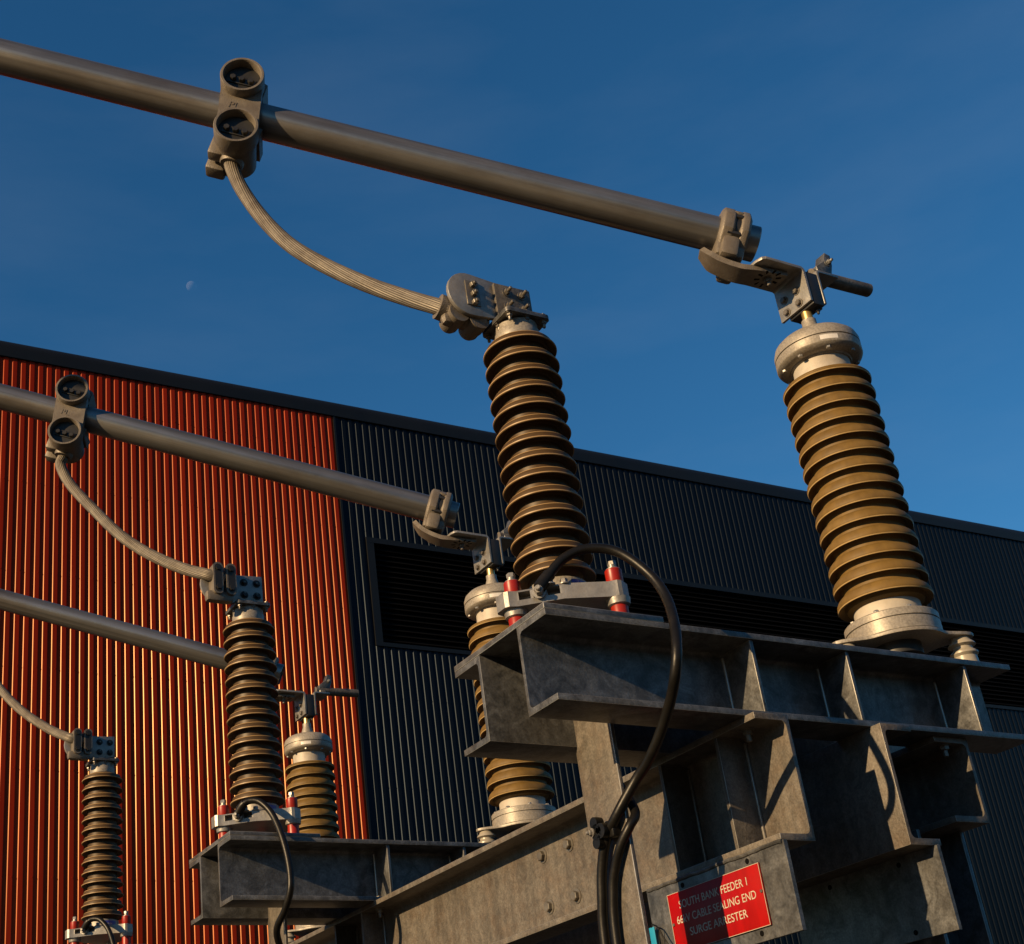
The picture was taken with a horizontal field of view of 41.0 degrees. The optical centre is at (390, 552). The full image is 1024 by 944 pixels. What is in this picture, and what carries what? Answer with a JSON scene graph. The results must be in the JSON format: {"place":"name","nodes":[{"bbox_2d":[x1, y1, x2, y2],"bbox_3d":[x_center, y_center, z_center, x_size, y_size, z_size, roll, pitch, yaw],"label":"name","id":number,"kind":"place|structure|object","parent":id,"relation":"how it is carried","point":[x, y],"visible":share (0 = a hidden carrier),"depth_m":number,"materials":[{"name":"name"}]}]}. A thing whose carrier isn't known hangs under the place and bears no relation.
{"place":"outdoors","nodes":[
{"label":"outdoors","id":0,"kind":"place"},
{"bbox_2d":[0,340,1023,943],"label":"building","id":1,"kind":"structure","parent":0,"point":[366,602],"depth_m":32.33,"materials":[{"name":"black paint"}]},
{"bbox_2d":[0,0,1023,531],"label":"sky","id":2,"kind":"structure","parent":0,"point":[884,139],"materials":[{"name":"blue"}]},
{"bbox_3d":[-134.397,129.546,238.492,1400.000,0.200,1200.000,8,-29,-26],"label":"ground","id":3,"kind":"structure","parent":0,"visible":0},
{"bbox_2d":[268,908,287,943],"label":"support post","id":4,"kind":"object","parent":3,"relation":"on","point":[273,914],"depth_m":5.48,"materials":[{"name":"metal"}]},
{"bbox_2d":[234,797,293,943],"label":"earth cable","id":5,"kind":"object","parent":4,"relation":"attached to","point":[241,807],"visible":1,"depth_m":5.26,"materials":[{"name":"black rubber"}]},
{"bbox_2d":[573,721,650,943],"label":"support post","id":6,"kind":"object","parent":3,"relation":"on","point":[601,778],"depth_m":3.62,"materials":[{"name":"metal"}]},
{"bbox_2d":[585,817,620,848],"bbox_3d":[0.561,0.731,3.571,0.088,0.086,0.053,-27,-32,37],"label":"cable cleat","id":7,"kind":"object","parent":6,"relation":"attached to","point":[598,832],"visible":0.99,"depth_m":3.56,"materials":[{"name":"black rubber"}]},
{"bbox_2d":[534,543,681,943],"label":"earth cable","id":8,"kind":"object","parent":6,"relation":"attached to","point":[662,590],"visible":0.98,"depth_m":3.54,"materials":[{"name":"black rubber"}]},
{"bbox_2d":[608,782,639,943],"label":"earth cable","id":9,"kind":"object","parent":6,"relation":"attached to","point":[627,830],"visible":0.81,"depth_m":3.51,"materials":[{"name":"black rubber"}]},
{"bbox_2d":[908,830,992,943],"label":"support column","id":10,"kind":"structure","parent":3,"relation":"on","point":[967,899],"depth_m":3.96,"materials":[{"name":"metal"}]},
{"bbox_2d":[890,736,989,838],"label":"long beam","id":11,"kind":"structure","parent":10,"relation":"on","point":[941,795],"depth_m":4.08,"materials":[{"name":"metal"}]},
{"bbox_2d":[189,831,488,924],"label":"cross beam","id":12,"kind":"structure","parent":11,"relation":"on","point":[243,877],"depth_m":5.49,"materials":[{"name":"metal"}]},
{"bbox_2d":[211,581,300,837],"bbox_3d":[-0.612,0.654,5.776,0.334,1.193,0.366,8,-29,-26],"label":"surge arrester","id":13,"kind":"object","parent":12,"relation":"on","point":[253,721],"visible":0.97,"depth_m":5.69,"materials":[{"name":"ceramic"}]},
{"bbox_2d":[200,562,262,604],"bbox_3d":[-0.680,0.143,5.940,0.289,0.178,0.084,8,-29,-26],"label":"jumper clamp","id":14,"kind":"object","parent":13,"relation":"attached to","point":[231,588],"visible":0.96,"depth_m":5.91,"materials":[{"name":"metal"}]},
{"bbox_2d":[55,455,225,581],"bbox_3d":[-1.196,-0.177,6.321,1.016,1.005,0.096,-20,-29,27],"label":"jumper cable","id":15,"kind":"object","parent":14,"relation":"attached to","point":[98,514],"visible":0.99,"depth_m":6.28,"materials":[{"name":"metal"}]},
{"bbox_2d":[464,539,555,842],"bbox_3d":[0.581,0.742,6.372,0.416,1.762,0.353,-16,-27,21],"label":"cable sealing end","id":16,"kind":"object","parent":12,"relation":"on","point":[522,792],"visible":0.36,"depth_m":6.16,"materials":[{"name":"ceramic"}]},
{"bbox_2d":[447,520,513,574],"bbox_3d":[0.537,-0.042,6.808,0.594,0.290,0.153,8,-29,-26],"label":"terminal bracket","id":17,"kind":"object","parent":16,"relation":"attached to","point":[480,548],"visible":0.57,"depth_m":6.72,"materials":[{"name":"metal"}]},
{"bbox_2d":[413,489,475,549],"bbox_3d":[0.257,-0.172,6.764,0.305,0.312,0.190,-3,-26,-6],"label":"busbar clamp","id":18,"kind":"object","parent":17,"relation":"attached to","point":[431,529],"visible":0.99,"depth_m":6.69,"materials":[{"name":"metal"}]},
{"bbox_2d":[0,383,459,527],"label":"busbar tube","id":19,"kind":"object","parent":18,"relation":"attached to","point":[248,461],"visible":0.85,"depth_m":6.78,"materials":[{"name":"metal"}]},
{"bbox_2d":[45,374,95,463],"bbox_3d":[-1.612,-0.661,6.829,0.248,0.413,0.224,-3,-26,-6],"label":"tee clamp","id":20,"kind":"object","parent":19,"relation":"attached to","point":[68,432],"visible":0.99,"depth_m":6.77,"materials":[{"name":"metal"}]},
{"bbox_2d":[454,602,1023,766],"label":"cross beam","id":21,"kind":"structure","parent":11,"relation":"on","point":[546,674],"depth_m":3.79,"materials":[{"name":"metal"}]},
{"bbox_2d":[289,712,815,943],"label":"long beam","id":22,"kind":"structure","parent":21,"relation":"attached to","point":[725,799],"depth_m":4.07,"materials":[{"name":"metal"}]},
{"bbox_2d":[649,924,668,943],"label":"cable tag","id":23,"kind":"object","parent":22,"relation":"hanging from","point":[652,935],"visible":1,"depth_m":3.84,"materials":[{"name":"blue plastic"}]},
{"bbox_2d":[667,862,771,943],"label":"sign","id":24,"kind":"object","parent":22,"relation":"attached to","point":[726,906],"visible":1,"depth_m":3.63,"materials":[{"name":"red plastic"}]},
{"bbox_2d":[482,283,629,626],"bbox_3d":[0.402,-0.295,4.006,0.334,1.193,0.366,8,-29,-26],"label":"surge arrester","id":25,"kind":"object","parent":21,"relation":"on","point":[543,499],"visible":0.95,"depth_m":3.93,"materials":[{"name":"brown ceramic"}]},
{"bbox_2d":[432,273,495,340],"bbox_3d":[0.282,-0.759,4.234,0.308,0.187,0.123,8,-29,-26],"label":"jumper clamp","id":26,"kind":"object","parent":25,"relation":"attached to","point":[470,314],"visible":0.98,"depth_m":4.17,"materials":[{"name":"metal"}]},
{"bbox_2d":[224,161,450,313],"bbox_3d":[-0.197,-1.093,4.581,0.878,1.110,0.090,-19,-29,26],"label":"jumper cable","id":27,"kind":"object","parent":26,"relation":"attached to","point":[274,230],"visible":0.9,"depth_m":4.53,"materials":[{"name":"metal"}]},
{"bbox_2d":[536,723,961,943],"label":"long beam","id":28,"kind":"structure","parent":21,"relation":"attached to","point":[869,867],"depth_m":3.87,"materials":[{"name":"metal"}]},
{"bbox_2d":[774,272,978,660],"bbox_3d":[1.595,-0.207,4.601,0.416,1.762,0.353,-16,-27,21],"label":"cable sealing end","id":29,"kind":"object","parent":21,"relation":"on","point":[883,591],"visible":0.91,"depth_m":4.50,"materials":[{"name":"ceramic"}]},
{"bbox_2d":[746,253,872,323],"bbox_3d":[1.550,-0.991,5.038,0.594,0.290,0.153,8,-29,-26],"label":"terminal bracket","id":30,"kind":"object","parent":29,"relation":"attached to","point":[791,291],"visible":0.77,"depth_m":4.97,"materials":[{"name":"metal"}]},
{"bbox_2d":[698,207,787,289],"bbox_3d":[1.271,-1.121,4.994,0.305,0.312,0.190,-3,-26,-6],"label":"busbar clamp","id":31,"kind":"object","parent":30,"relation":"attached to","point":[721,261],"visible":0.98,"depth_m":4.92,"materials":[{"name":"metal"}]},
{"bbox_2d":[0,38,761,261],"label":"busbar tube","id":32,"kind":"object","parent":31,"relation":"attached to","point":[695,229],"visible":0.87,"depth_m":5.02,"materials":[{"name":"metal"}]},
{"bbox_2d":[205,58,267,179],"bbox_3d":[-0.571,-1.603,5.058,0.248,0.413,0.224,-3,-26,-6],"label":"tee clamp","id":33,"kind":"object","parent":32,"relation":"attached to","point":[238,134],"visible":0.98,"depth_m":4.99,"materials":[{"name":"metal"}]},
{"bbox_3d":[-0.956,2.370,7.538,1.736,0.318,0.471,8,-29,-26],"label":"cross beam","id":34,"kind":"object","parent":11,"relation":"on","visible":0},
{"bbox_2d":[65,741,132,943],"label":"surge arrester","id":35,"kind":"object","parent":34,"relation":"on","point":[102,821],"visible":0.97,"depth_m":7.46,"materials":[{"name":"ceramic"}]},
{"bbox_2d":[64,728,114,760],"bbox_3d":[-1.694,1.092,7.710,0.289,0.178,0.084,8,-29,-26],"label":"jumper clamp","id":36,"kind":"object","parent":35,"relation":"attached to","point":[90,747],"visible":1,"depth_m":7.68,"materials":[{"name":"metal"}]},
{"bbox_2d":[0,682,83,743],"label":"jumper cable","id":37,"kind":"object","parent":36,"relation":"attached to","point":[11,701],"visible":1,"depth_m":7.88,"materials":[{"name":"metal"}]},
{"bbox_2d":[81,916,115,943],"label":"earth cable","id":38,"kind":"object","parent":35,"relation":"attached to","point":[100,920],"visible":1,"depth_m":7.19,"materials":[{"name":"black rubber"}]},
{"bbox_2d":[284,694,339,943],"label":"cable sealing end","id":39,"kind":"object","parent":34,"relation":"on","point":[310,778],"visible":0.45,"depth_m":8.19,"materials":[{"name":"ceramic"}]},
{"bbox_2d":[275,675,358,721],"bbox_3d":[-0.477,0.907,8.579,0.594,0.290,0.153,8,-29,-26],"label":"terminal bracket","id":40,"kind":"object","parent":39,"relation":"attached to","point":[322,691],"visible":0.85,"depth_m":8.55,"materials":[{"name":"metal"}]},
{"bbox_2d":[273,657,294,701],"bbox_3d":[-0.756,0.777,8.535,0.305,0.312,0.190,-3,-26,-6],"label":"busbar clamp","id":41,"kind":"object","parent":40,"relation":"attached to","point":[276,661],"visible":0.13,"depth_m":8.46,"materials":[{"name":"metal"}]},
{"bbox_2d":[0,589,283,684],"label":"busbar tube","id":42,"kind":"object","parent":41,"relation":"attached to","point":[113,629],"visible":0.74,"depth_m":8.55,"materials":[{"name":"metal"}]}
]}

